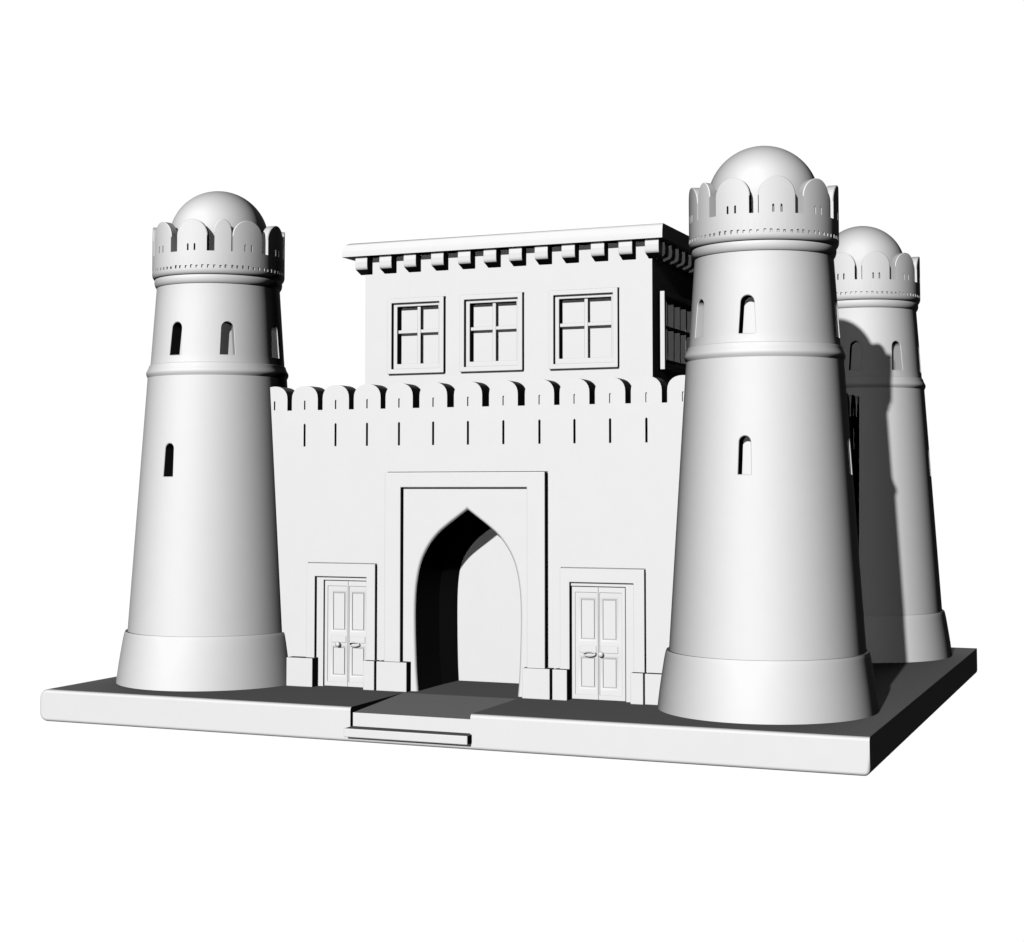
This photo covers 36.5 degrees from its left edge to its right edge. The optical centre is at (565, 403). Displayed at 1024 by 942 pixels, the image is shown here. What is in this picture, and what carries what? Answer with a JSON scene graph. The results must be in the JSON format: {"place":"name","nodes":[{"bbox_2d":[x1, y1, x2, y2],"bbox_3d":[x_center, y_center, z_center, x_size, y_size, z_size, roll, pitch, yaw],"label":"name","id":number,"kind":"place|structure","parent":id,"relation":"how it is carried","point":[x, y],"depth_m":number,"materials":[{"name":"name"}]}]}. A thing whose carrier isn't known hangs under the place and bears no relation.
{"place":"outdoors","nodes":[
{"label":"outdoors","id":0,"kind":"place"},
{"bbox_2d":[40,647,976,775],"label":"base slab","id":1,"kind":"structure","parent":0,"point":[504,717],"depth_m":23.85,"materials":[{"name":"white paint"}]},
{"bbox_2d":[116,191,288,690],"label":"round tower","id":2,"kind":"structure","parent":1,"relation":"on","point":[205,608],"depth_m":26.59,"materials":[{"name":"white paint"}]},
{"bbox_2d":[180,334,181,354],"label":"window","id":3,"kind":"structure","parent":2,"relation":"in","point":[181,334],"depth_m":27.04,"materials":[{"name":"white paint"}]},
{"bbox_2d":[220,323,232,354],"bbox_3d":[-5.910,-1.106,26.999,0.268,0.610,0.105,1,-3,-20],"label":"window","id":4,"kind":"structure","parent":2,"relation":"in","point":[226,347],"depth_m":26.97,"materials":[{"name":"white paint"}]},
{"bbox_2d":[270,375,684,704],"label":"gate wall","id":5,"kind":"structure","parent":1,"relation":"on","point":[431,534],"depth_m":25.79,"materials":[{"name":"white paint"}]},
{"bbox_2d":[324,580,365,687],"bbox_3d":[-3.691,3.916,26.341,0.905,1.782,0.128,-1,-3,21],"label":"door","id":6,"kind":"structure","parent":5,"relation":"in","point":[346,610],"depth_m":26.38,"materials":[{"name":"white paint"}]},
{"bbox_2d":[342,223,693,388],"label":"building","id":7,"kind":"structure","parent":5,"relation":"on","point":[596,305],"depth_m":27.10,"materials":[{"name":"white paint"}]},
{"bbox_2d":[387,296,445,374],"bbox_3d":[-2.627,-1.202,27.847,1.125,1.357,0.287,-1,-3,21],"label":"window","id":8,"kind":"structure","parent":7,"relation":"in","point":[416,327],"depth_m":27.88,"materials":[{"name":"white paint"}]},
{"bbox_2d":[460,292,523,371],"bbox_3d":[-1.254,-1.232,27.306,1.203,1.357,0.287,-1,-3,21],"label":"window","id":9,"kind":"structure","parent":7,"relation":"in","point":[491,325],"depth_m":27.35,"materials":[{"name":"white paint"}]},
{"bbox_2d":[549,287,618,369],"bbox_3d":[0.353,-1.268,26.674,1.262,1.357,0.287,-1,-3,21],"label":"window","id":10,"kind":"structure","parent":7,"relation":"in","point":[583,323],"depth_m":26.72,"materials":[{"name":"white paint"}]},
{"bbox_2d":[660,291,691,374],"bbox_3d":[1.981,-1.198,27.598,0.248,1.347,2.160,-1,-3,21],"label":"window","id":11,"kind":"structure","parent":7,"relation":"in","point":[675,311],"depth_m":27.43,"materials":[{"name":"white paint"}]},
{"bbox_2d":[572,586,625,700],"bbox_3d":[0.525,3.823,24.683,0.905,1.782,0.128,-1,-3,21],"label":"door","id":12,"kind":"structure","parent":5,"relation":"in","point":[587,615],"depth_m":24.70,"materials":[{"name":"white paint"}]},
{"bbox_2d":[847,393,858,545],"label":"side wall","id":13,"kind":"structure","parent":1,"relation":"on","point":[853,407],"depth_m":29.97,"materials":[{"name":"white paint"}]},
{"bbox_2d":[0,0,1023,941],"label":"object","id":14,"kind":"structure","parent":0,"point":[342,123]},
{"bbox_2d":[657,146,879,724],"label":"round tower","id":15,"kind":"structure","parent":0,"point":[767,625],"depth_m":22.96,"materials":[{"name":"white paint"}]},
{"bbox_2d":[742,437,750,473],"bbox_3d":[2.737,0.777,23.075,0.318,0.605,0.107,-1,-3,21],"label":"window","id":16,"kind":"structure","parent":15,"relation":"in","point":[746,465],"depth_m":23.06,"materials":[{"name":"white paint"}]},
{"bbox_2d":[743,297,755,332],"bbox_3d":[2.804,-1.310,23.337,0.268,0.610,0.108,-1,-3,21],"label":"window","id":17,"kind":"structure","parent":15,"relation":"in","point":[749,326],"depth_m":23.32,"materials":[{"name":"white paint"}]},
{"bbox_2d":[834,226,951,662],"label":"round tower","id":18,"kind":"structure","parent":0,"point":[877,274],"depth_m":30.47,"materials":[{"name":"white paint"}]},
{"bbox_2d":[851,342,861,369],"bbox_3d":[5.817,-0.927,30.888,0.268,0.610,0.114,-1,-3,21],"label":"window","id":19,"kind":"structure","parent":18,"relation":"in","point":[856,358],"depth_m":30.86,"materials":[{"name":"white paint"}]},
{"bbox_2d":[892,346,894,369],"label":"window","id":20,"kind":"structure","parent":18,"relation":"in","point":[893,367],"depth_m":30.93,"materials":[{"name":"white paint"}]}
]}

